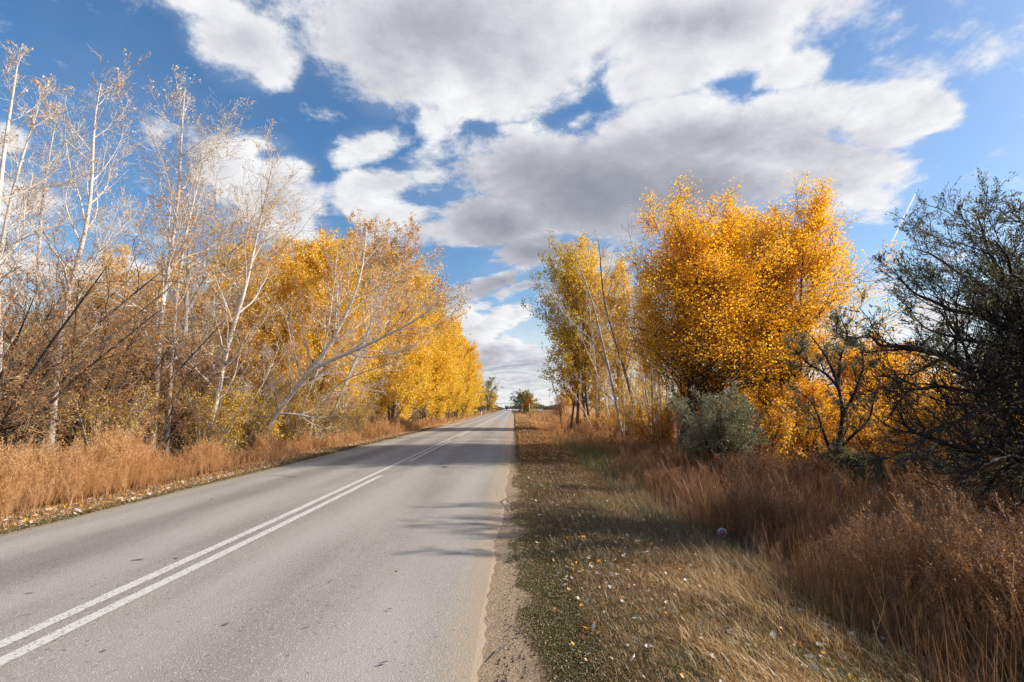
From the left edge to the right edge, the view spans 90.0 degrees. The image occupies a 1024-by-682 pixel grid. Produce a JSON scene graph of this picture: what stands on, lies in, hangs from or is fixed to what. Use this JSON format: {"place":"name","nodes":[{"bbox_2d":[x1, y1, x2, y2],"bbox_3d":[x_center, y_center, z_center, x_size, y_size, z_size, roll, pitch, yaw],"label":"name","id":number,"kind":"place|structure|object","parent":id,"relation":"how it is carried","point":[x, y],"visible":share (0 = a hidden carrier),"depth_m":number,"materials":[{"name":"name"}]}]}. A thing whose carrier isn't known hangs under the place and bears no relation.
{"place":"outdoors","nodes":[
{"label":"outdoors","id":0,"kind":"place"},
{"bbox_2d":[0,410,513,681],"bbox_3d":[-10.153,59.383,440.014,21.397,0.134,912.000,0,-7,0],"label":"road","id":1,"kind":"structure","parent":0,"point":[426,527],"depth_m":5.21,"materials":[{"name":"asphalt"}]},
{"bbox_2d":[0,411,505,665],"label":"road markings","id":2,"kind":"object","parent":1,"relation":"on","point":[19,652],"visible":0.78,"depth_m":4.96,"materials":[{"name":"paint"}]},
{"bbox_2d":[0,408,1023,681],"bbox_3d":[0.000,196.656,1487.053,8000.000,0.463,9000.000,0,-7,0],"label":"ground","id":3,"kind":"structure","parent":0,"point":[498,608],"depth_m":4.56,"materials":[{"name":"soil"}]},
{"bbox_2d":[0,217,61,334],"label":"thicket shrub","id":4,"kind":"object","parent":3,"relation":"on","point":[17,268],"visible":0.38,"depth_m":12.63,"materials":[{"name":"orange plant"}]},
{"bbox_2d":[0,99,108,450],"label":"aspen tree","id":5,"kind":"object","parent":3,"relation":"on","point":[40,218],"visible":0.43,"depth_m":13.35,"materials":[{"name":"white plant"}]},
{"bbox_2d":[0,41,120,371],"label":"aspen tree","id":6,"kind":"object","parent":3,"relation":"on","point":[7,215],"visible":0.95,"depth_m":11.81,"materials":[{"name":"white plant"}]},
{"bbox_2d":[0,44,155,451],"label":"aspen tree","id":7,"kind":"object","parent":3,"relation":"on","point":[90,201],"visible":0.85,"depth_m":13.30,"materials":[{"name":"white plant"}]},
{"bbox_2d":[0,251,175,454],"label":"thicket shrub","id":8,"kind":"object","parent":3,"relation":"on","point":[96,387],"visible":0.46,"depth_m":13.19,"materials":[{"name":"orange plant"}]},
{"bbox_2d":[7,284,193,457],"bbox_3d":[-14.188,0.988,17.336,5.332,6.948,4.740,4,-8,-25],"label":"thicket shrub","id":9,"kind":"object","parent":3,"relation":"on","point":[101,312],"visible":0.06,"depth_m":16.93,"materials":[{"name":"orange plant"}]},
{"bbox_2d":[1,219,206,451],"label":"thicket shrub","id":10,"kind":"object","parent":3,"relation":"on","point":[91,309],"visible":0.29,"depth_m":13.29,"materials":[{"name":"orange plant"}]},
{"bbox_2d":[0,205,218,458],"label":"thicket shrub","id":11,"kind":"object","parent":3,"relation":"on","point":[34,419],"visible":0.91,"depth_m":10.73,"materials":[{"name":"orange plant"}]},
{"bbox_2d":[56,380,165,452],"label":"thicket shrub","id":12,"kind":"object","parent":3,"relation":"on","point":[132,421],"visible":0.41,"depth_m":13.13,"materials":[{"name":"brown plant"}]},
{"bbox_2d":[58,240,202,432],"bbox_3d":[-16.017,0.416,21.386,4.767,9.102,5.372,-2,-8,16],"label":"poplar tree","id":13,"kind":"object","parent":3,"relation":"on","point":[120,267],"visible":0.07,"depth_m":21.15,"materials":[{"name":"orange plant"}]},
{"bbox_2d":[85,309,228,452],"bbox_3d":[-13.696,1.837,19.965,5.496,5.841,5.900,4,-8,-26],"label":"thicket shrub","id":14,"kind":"object","parent":3,"relation":"on","point":[173,367],"visible":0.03,"depth_m":19.38,"materials":[{"name":"orange plant"}]},
{"bbox_2d":[34,65,283,459],"bbox_3d":[-10.724,-2.580,16.468,6.299,13.555,4.385,4,-8,-25],"label":"aspen tree","id":15,"kind":"object","parent":3,"relation":"on","point":[172,240],"visible":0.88,"depth_m":16.34,"materials":[{"name":"white plant"}]},
{"bbox_2d":[93,324,245,457],"bbox_3d":[-10.895,1.711,15.891,3.447,5.053,3.878,-2,-8,13],"label":"thicket shrub","id":16,"kind":"object","parent":3,"relation":"on","point":[164,426],"visible":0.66,"depth_m":15.66,"materials":[{"name":"brown plant"}]},
{"bbox_2d":[94,323,247,454],"bbox_3d":[-11.775,1.957,18.499,4.886,5.192,5.245,-4,-9,31],"label":"thicket shrub","id":17,"kind":"object","parent":3,"relation":"on","point":[179,440],"visible":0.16,"depth_m":17.45,"materials":[{"name":"brown plant"}]},
{"bbox_2d":[73,290,272,449],"bbox_3d":[-11.156,1.228,16.358,5.802,6.165,6.228,2,-8,-11],"label":"thicket shrub","id":18,"kind":"object","parent":3,"relation":"on","point":[190,358],"visible":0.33,"depth_m":15.84,"materials":[{"name":"orange plant"}]},
{"bbox_2d":[142,249,264,444],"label":"poplar tree","id":19,"kind":"object","parent":3,"relation":"on","point":[211,295],"visible":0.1,"depth_m":27.73,"materials":[{"name":"orange plant"}]},
{"bbox_2d":[163,331,265,451],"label":"thicket shrub","id":20,"kind":"object","parent":3,"relation":"on","point":[226,376],"visible":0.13,"depth_m":19.25,"materials":[{"name":"orange plant"}]},
{"bbox_2d":[169,376,260,454],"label":"thicket shrub","id":21,"kind":"object","parent":3,"relation":"on","point":[228,427],"visible":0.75,"depth_m":16.24,"materials":[{"name":"brown plant"}]},
{"bbox_2d":[116,153,316,459],"bbox_3d":[-11.432,-1.144,19.213,6.929,11.289,5.368,0,-7,0],"label":"aspen tree","id":22,"kind":"object","parent":3,"relation":"on","point":[229,207],"visible":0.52,"depth_m":19.74,"materials":[{"name":"grey plant"}]},
{"bbox_2d":[181,385,265,452],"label":"thicket shrub","id":23,"kind":"object","parent":3,"relation":"on","point":[242,413],"visible":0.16,"depth_m":18.05,"materials":[{"name":"brown plant"}]},
{"bbox_2d":[193,340,270,396],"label":"thicket shrub","id":24,"kind":"object","parent":3,"relation":"on","point":[240,367],"visible":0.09,"depth_m":22.47,"materials":[{"name":"orange plant"}]},
{"bbox_2d":[195,238,293,401],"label":"poplar tree","id":25,"kind":"object","parent":3,"relation":"on","point":[234,263],"visible":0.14,"depth_m":32.97,"materials":[{"name":"brown plant"}]},
{"bbox_2d":[0,411,490,520],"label":"dry weeds","id":26,"kind":"object","parent":3,"relation":"on","point":[28,477],"visible":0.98,"depth_m":10.86,"materials":[{"name":"plant"}]},
{"bbox_2d":[149,119,345,445],"bbox_3d":[-8.821,-1.725,16.923,5.038,11.910,4.509,-5,-9,33],"label":"aspen tree","id":27,"kind":"object","parent":3,"relation":"on","point":[227,320],"visible":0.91,"depth_m":17.27,"materials":[{"name":"white plant"}]},
{"bbox_2d":[213,369,293,459],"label":"thicket shrub","id":28,"kind":"object","parent":3,"relation":"on","point":[257,425],"visible":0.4,"depth_m":19.09,"materials":[{"name":"brown plant"}]},
{"bbox_2d":[229,393,286,446],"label":"thicket shrub","id":29,"kind":"object","parent":3,"relation":"on","point":[274,429],"visible":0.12,"depth_m":20.95,"materials":[{"name":"yellow plant"}]},
{"bbox_2d":[221,340,296,451],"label":"aspen tree","id":30,"kind":"object","parent":3,"relation":"on","point":[266,350],"visible":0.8,"depth_m":18.54,"materials":[{"name":"grey plant"}]},
{"bbox_2d":[208,228,328,417],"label":"poplar tree","id":31,"kind":"object","parent":3,"relation":"on","point":[291,288],"visible":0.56,"depth_m":26.38,"materials":[{"name":"yellow plant"}]},
{"bbox_2d":[246,359,315,432],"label":"thicket shrub","id":32,"kind":"object","parent":3,"relation":"on","point":[309,378],"visible":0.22,"depth_m":22.93,"materials":[{"name":"orange plant"}]},
{"bbox_2d":[272,375,335,451],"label":"thicket shrub","id":33,"kind":"object","parent":3,"relation":"on","point":[300,427],"visible":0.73,"depth_m":22.04,"materials":[{"name":"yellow plant"}]},
{"bbox_2d":[290,243,356,437],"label":"aspen tree","id":34,"kind":"object","parent":3,"relation":"on","point":[334,353],"visible":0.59,"depth_m":23.33,"materials":[{"name":"grey plant"}]},
{"bbox_2d":[257,227,392,430],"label":"poplar tree","id":35,"kind":"object","parent":3,"relation":"on","point":[309,261],"visible":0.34,"depth_m":30.91,"materials":[{"name":"yellow plant"}]},
{"bbox_2d":[293,380,359,447],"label":"thicket shrub","id":36,"kind":"object","parent":3,"relation":"on","point":[330,421],"visible":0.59,"depth_m":25.17,"materials":[{"name":"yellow plant"}]},
{"bbox_2d":[288,225,400,430],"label":"poplar tree","id":37,"kind":"object","parent":3,"relation":"on","point":[376,346],"visible":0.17,"depth_m":35.70,"materials":[{"name":"yellow plant"}]},
{"bbox_2d":[0,417,692,681],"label":"ground cover","id":38,"kind":"object","parent":3,"relation":"on","point":[565,625],"visible":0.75,"depth_m":4.99,"materials":[{"name":"plant"}]},
{"bbox_2d":[322,386,374,434],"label":"thicket shrub","id":39,"kind":"object","parent":3,"relation":"on","point":[350,422],"visible":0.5,"depth_m":28.82,"materials":[{"name":"brown plant"}]},
{"bbox_2d":[305,339,406,449],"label":"aspen tree","id":40,"kind":"object","parent":3,"relation":"on","point":[350,377],"visible":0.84,"depth_m":24.01,"materials":[{"name":"grey plant"}]},
{"bbox_2d":[342,390,382,431],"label":"thicket shrub","id":41,"kind":"object","parent":3,"relation":"on","point":[356,422],"visible":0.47,"depth_m":32.75,"materials":[{"name":"yellow plant"}]},
{"bbox_2d":[319,238,414,424],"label":"poplar tree","id":42,"kind":"object","parent":3,"relation":"on","point":[384,397],"visible":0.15,"depth_m":42.16,"materials":[{"name":"yellow plant"}]},
{"bbox_2d":[263,207,472,457],"bbox_3d":[-5.654,-0.375,20.673,8.314,10.174,5.722,0,-7,0],"label":"aspen tree","id":43,"kind":"object","parent":3,"relation":"on","point":[317,364],"visible":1,"depth_m":20.24,"materials":[{"name":"beige plant"}]},
{"bbox_2d":[313,211,444,434],"bbox_3d":[-6.781,-0.627,26.261,6.473,12.148,4.103,-2,-8,14],"label":"aspen tree","id":44,"kind":"object","parent":3,"relation":"on","point":[389,263],"visible":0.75,"depth_m":26.53,"materials":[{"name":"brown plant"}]},
{"bbox_2d":[364,244,437,422],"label":"poplar tree","id":45,"kind":"object","parent":3,"relation":"on","point":[402,374],"visible":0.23,"depth_m":47.55,"materials":[{"name":"yellow plant"}]},
{"bbox_2d":[388,260,446,420],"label":"poplar tree","id":46,"kind":"object","parent":3,"relation":"on","point":[421,400],"visible":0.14,"depth_m":53.60,"materials":[{"name":"yellow plant"}]},
{"bbox_2d":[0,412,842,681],"bbox_3d":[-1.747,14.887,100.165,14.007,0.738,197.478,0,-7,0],"label":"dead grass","id":47,"kind":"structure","parent":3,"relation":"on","point":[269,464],"depth_m":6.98,"materials":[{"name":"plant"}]},
{"bbox_2d":[403,283,466,420],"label":"poplar tree","id":48,"kind":"object","parent":3,"relation":"on","point":[443,364],"visible":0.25,"depth_m":60.42,"materials":[{"name":"yellow plant"}]},
{"bbox_2d":[421,314,467,420],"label":"poplar tree","id":49,"kind":"object","parent":3,"relation":"on","point":[443,398],"visible":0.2,"depth_m":68.27,"materials":[{"name":"yellow plant"}]},
{"bbox_2d":[0,423,909,681],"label":"leaf litter","id":50,"kind":"object","parent":3,"relation":"on","point":[805,666],"visible":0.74,"depth_m":5.98,"materials":[{"name":"brown plant"}]},
{"bbox_2d":[441,318,473,420],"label":"poplar tree","id":51,"kind":"object","parent":3,"relation":"on","point":[456,401],"visible":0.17,"depth_m":76.91,"materials":[{"name":"yellow plant"}]},
{"bbox_2d":[450,334,481,417],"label":"poplar tree","id":52,"kind":"object","parent":3,"relation":"on","point":[473,347],"visible":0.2,"depth_m":87.00,"materials":[{"name":"yellow plant"}]},
{"bbox_2d":[458,347,484,417],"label":"poplar tree","id":53,"kind":"object","parent":3,"relation":"on","point":[470,386],"visible":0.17,"depth_m":96.51,"materials":[{"name":"yellow plant"}]},
{"bbox_2d":[463,358,486,414],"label":"poplar tree","id":54,"kind":"object","parent":3,"relation":"on","point":[475,381],"visible":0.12,"depth_m":107.61,"materials":[{"name":"yellow plant"}]},
{"bbox_2d":[2,433,949,681],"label":"green grass","id":55,"kind":"structure","parent":3,"relation":"on","point":[569,446],"depth_m":4.39,"materials":[{"name":"plant"}]},
{"bbox_2d":[471,376,488,413],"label":"roadside tree","id":56,"kind":"object","parent":3,"relation":"on","point":[479,401],"visible":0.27,"depth_m":131.87,"materials":[{"name":"yellow plant"}]},
{"bbox_2d":[480,377,502,411],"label":"roadside tree","id":57,"kind":"object","parent":3,"relation":"on","point":[488,382],"visible":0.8,"depth_m":222.97,"materials":[{"name":"green plant"}]},
{"bbox_2d":[362,403,671,409],"bbox_3d":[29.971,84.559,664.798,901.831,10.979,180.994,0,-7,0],"label":"distant wood","id":58,"kind":"object","parent":3,"relation":"on","point":[541,406],"visible":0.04,"depth_m":593.39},
{"bbox_2d":[509,389,539,414],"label":"roadside bush","id":59,"kind":"object","parent":3,"relation":"on","point":[520,398],"visible":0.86,"depth_m":147.80,"materials":[{"name":"green plant"}]},
{"bbox_2d":[496,494,562,681],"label":"gravel","id":60,"kind":"structure","parent":3,"relation":"on","point":[524,658],"depth_m":3.94,"materials":[{"name":"gravel"}]},
{"bbox_2d":[549,393,567,416],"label":"thicket shrub","id":61,"kind":"object","parent":3,"relation":"on","point":[556,409],"visible":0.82,"depth_m":91.18,"materials":[{"name":"brown plant"}]},
{"bbox_2d":[515,415,612,466],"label":"golden leaf litter","id":62,"kind":"object","parent":3,"relation":"on","point":[537,444],"visible":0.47,"depth_m":22.16,"materials":[{"name":"brown plant"}]},
{"bbox_2d":[525,236,622,439],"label":"leaning tree","id":63,"kind":"object","parent":3,"relation":"on","point":[605,360],"visible":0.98,"depth_m":30.41,"materials":[{"name":"grey plant"}]},
{"bbox_2d":[521,229,639,430],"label":"yellow green poplar","id":64,"kind":"object","parent":3,"relation":"on","point":[569,338],"visible":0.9,"depth_m":40.86,"materials":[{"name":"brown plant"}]},
{"bbox_2d":[562,405,604,420],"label":"reeds","id":65,"kind":"object","parent":3,"relation":"on","point":[581,413],"visible":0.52,"depth_m":54.19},
{"bbox_2d":[565,299,609,417],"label":"leaning tree","id":66,"kind":"object","parent":3,"relation":"on","point":[593,362],"visible":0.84,"depth_m":35.17,"materials":[{"name":"grey plant"}]},
{"bbox_2d":[520,411,679,453],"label":"weeds","id":67,"kind":"object","parent":3,"relation":"on","point":[603,429],"visible":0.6,"depth_m":31.09,"materials":[{"name":"plant"}]},
{"bbox_2d":[580,267,619,417],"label":"pale yellow poplar","id":68,"kind":"object","parent":3,"relation":"on","point":[600,405],"visible":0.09,"depth_m":44.10,"materials":[{"name":"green plant"}]},
{"bbox_2d":[573,371,629,434],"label":"leaning tree","id":69,"kind":"object","parent":3,"relation":"on","point":[602,391],"visible":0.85,"depth_m":30.91,"materials":[{"name":"grey plant"}]},
{"bbox_2d":[571,227,640,440],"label":"leaning tree","id":70,"kind":"object","parent":3,"relation":"on","point":[613,336],"visible":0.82,"depth_m":31.48,"materials":[{"name":"pale bark"},{"name":"yellow leaves"},{"name":"pale twig"}]},
{"bbox_2d":[597,256,639,412],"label":"pale yellow poplar","id":71,"kind":"object","parent":3,"relation":"on","point":[612,299],"visible":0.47,"depth_m":43.13,"materials":[{"name":"yellow leaves"},{"name":"grey bark"},{"name":"twig"}]},
{"bbox_2d":[600,319,641,413],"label":"leaning tree","id":72,"kind":"object","parent":3,"relation":"on","point":[619,362],"visible":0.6,"depth_m":33.17,"materials":[{"name":"grey plant"}]},
{"bbox_2d":[616,344,640,438],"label":"birch sapling","id":73,"kind":"object","parent":3,"relation":"on","point":[623,389],"visible":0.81,"depth_m":28.48,"materials":[{"name":"grey plant"}]},
{"bbox_2d":[613,275,650,415],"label":"leaning tree","id":74,"kind":"object","parent":3,"relation":"on","point":[634,341],"visible":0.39,"depth_m":33.14,"materials":[{"name":"grey plant"}]},
{"bbox_2d":[623,342,641,423],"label":"birch sapling","id":75,"kind":"object","parent":3,"relation":"on","point":[630,401],"visible":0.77,"depth_m":30.63,"materials":[{"name":"grey plant"}]},
{"bbox_2d":[619,218,653,432],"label":"leaning tree","id":76,"kind":"object","parent":3,"relation":"on","point":[637,309],"visible":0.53,"depth_m":27.63,"materials":[{"name":"grey plant"}]},
{"bbox_2d":[621,403,664,437],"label":"thicket shrub","id":77,"kind":"object","parent":3,"relation":"on","point":[629,409],"visible":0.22,"depth_m":29.62,"materials":[{"name":"orange plant"}]},
{"bbox_2d":[622,270,667,405],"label":"pale yellow poplar","id":78,"kind":"object","parent":3,"relation":"on","point":[643,367],"visible":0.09,"depth_m":41.18,"materials":[{"name":"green plant"}]},
{"bbox_2d":[634,359,659,430],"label":"birch sapling","id":79,"kind":"object","parent":3,"relation":"on","point":[643,391],"visible":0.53,"depth_m":26.39,"materials":[{"name":"gold plant"}]},
{"bbox_2d":[620,396,681,445],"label":"thicket shrub","id":80,"kind":"object","parent":3,"relation":"on","point":[662,421],"visible":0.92,"depth_m":23.55,"materials":[{"name":"orange plant"}]},
{"bbox_2d":[648,350,669,432],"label":"birch sapling","id":81,"kind":"object","parent":3,"relation":"on","point":[659,396],"visible":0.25,"depth_m":25.80,"materials":[{"name":"gold plant"}]},
{"bbox_2d":[575,170,832,457],"bbox_3d":[7.485,-0.728,20.705,9.462,11.539,11.953,0,-7,0],"label":"golden tree","id":82,"kind":"object","parent":3,"relation":"on","point":[698,257],"visible":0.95,"depth_m":18.64,"materials":[{"name":"yellow plant"}]},
{"bbox_2d":[669,373,748,427],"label":"golden shrub","id":83,"kind":"object","parent":3,"relation":"on","point":[698,413],"visible":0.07,"depth_m":23.97,"materials":[{"name":"orange plant"}]},
{"bbox_2d":[664,379,771,471],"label":"silver shrub","id":84,"kind":"object","parent":3,"relation":"on","point":[722,432],"visible":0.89,"depth_m":14.39,"materials":[{"name":"green plant"}]},
{"bbox_2d":[710,382,807,462],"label":"thicket shrub","id":85,"kind":"object","parent":3,"relation":"on","point":[775,426],"visible":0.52,"depth_m":16.73,"materials":[{"name":"yellow plant"}]},
{"bbox_2d":[726,370,807,434],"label":"golden shrub","id":86,"kind":"object","parent":3,"relation":"on","point":[760,402],"visible":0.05,"depth_m":24.99,"materials":[{"name":"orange plant"}]},
{"bbox_2d":[752,403,816,461],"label":"thicket shrub","id":87,"kind":"object","parent":3,"relation":"on","point":[783,425],"visible":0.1,"depth_m":19.42,"materials":[{"name":"orange plant"}]},
{"bbox_2d":[555,428,1023,681],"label":"brown weeds","id":88,"kind":"object","parent":3,"relation":"on","point":[973,559],"visible":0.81,"depth_m":5.29,"materials":[{"name":"plant"}]},
{"bbox_2d":[760,373,854,462],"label":"golden shrub","id":89,"kind":"object","parent":3,"relation":"on","point":[809,391],"visible":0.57,"depth_m":18.37,"materials":[{"name":"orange plant"}]},
{"bbox_2d":[696,169,929,460],"bbox_3d":[11.523,-0.932,22.616,7.722,12.460,11.361,0,-7,0],"label":"golden tree","id":90,"kind":"object","parent":3,"relation":"on","point":[821,258],"visible":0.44,"depth_m":20.53,"materials":[{"name":"yellow plant"}]},
{"bbox_2d":[802,374,855,447],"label":"thicket shrub","id":91,"kind":"object","parent":3,"relation":"on","point":[828,434],"visible":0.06,"depth_m":27.40,"materials":[{"name":"orange plant"}]},
{"bbox_2d":[779,304,892,477],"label":"olive tree","id":92,"kind":"object","parent":3,"relation":"on","point":[844,406],"visible":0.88,"depth_m":12.14,"materials":[{"name":"black plant"}]},
{"bbox_2d":[799,331,915,453],"bbox_3d":[14.517,2.318,21.281,4.427,5.484,4.623,4,-9,-29],"label":"golden shrub","id":93,"kind":"object","parent":3,"relation":"on","point":[852,352],"visible":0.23,"depth_m":21.11,"materials":[{"name":"orange plant"}]},
{"bbox_2d":[822,383,913,460],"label":"thicket shrub","id":94,"kind":"object","parent":3,"relation":"on","point":[867,443],"visible":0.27,"depth_m":17.77,"materials":[{"name":"orange plant"}]},
{"bbox_2d":[817,436,946,508],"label":"thicket shrub","id":95,"kind":"object","parent":3,"relation":"on","point":[839,450],"visible":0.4,"depth_m":10.37,"materials":[{"name":"green plant"}]},
{"bbox_2d":[831,338,941,450],"bbox_3d":[17.517,2.615,23.259,4.427,5.484,4.623,4,-9,-29],"label":"golden shrub","id":96,"kind":"object","parent":3,"relation":"on","point":[920,373],"visible":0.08,"depth_m":22.69,"materials":[{"name":"orange plant"}]},
{"bbox_2d":[848,387,978,483],"bbox_3d":[11.363,2.748,14.520,2.626,2.863,2.902,1,-8,-8],"label":"thicket shrub","id":97,"kind":"object","parent":3,"relation":"on","point":[890,447],"visible":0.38,"depth_m":14.34,"materials":[{"name":"orange plant"}]},
{"bbox_2d":[820,168,1023,543],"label":"dark olive tree","id":98,"kind":"object","parent":3,"relation":"on","point":[1010,284],"visible":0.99,"depth_m":7.80,"materials":[{"name":"green plant"}]},
{"bbox_2d":[903,373,1001,468],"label":"thicket shrub","id":99,"kind":"object","parent":3,"relation":"on","point":[942,413],"visible":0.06,"depth_m":17.22,"materials":[{"name":"orange plant"}]},
{"bbox_2d":[928,283,1023,465],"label":"dark olive tree","id":100,"kind":"object","parent":3,"relation":"on","point":[1018,405],"visible":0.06,"depth_m":13.46,"materials":[{"name":"green plant"}]},
{"bbox_2d":[944,445,1023,515],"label":"thicket shrub","id":101,"kind":"object","parent":3,"relation":"on","point":[1016,465],"visible":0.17,"depth_m":9.60,"materials":[{"name":"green plant"}]},
{"bbox_2d":[0,0,1023,407],"label":"sky","id":102,"kind":"structure","parent":0,"point":[500,124],"materials":[{"name":"blue"}]},
{"bbox_2d":[526,451,858,681],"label":"brown grass","id":103,"kind":"structure","parent":0,"point":[657,523],"depth_m":6.65,"materials":[{"name":"plant"}]},
{"bbox_2d":[575,477,1023,681],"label":"dry grass","id":104,"kind":"structure","parent":0,"point":[773,582],"depth_m":4.25,"materials":[{"name":"plant"}]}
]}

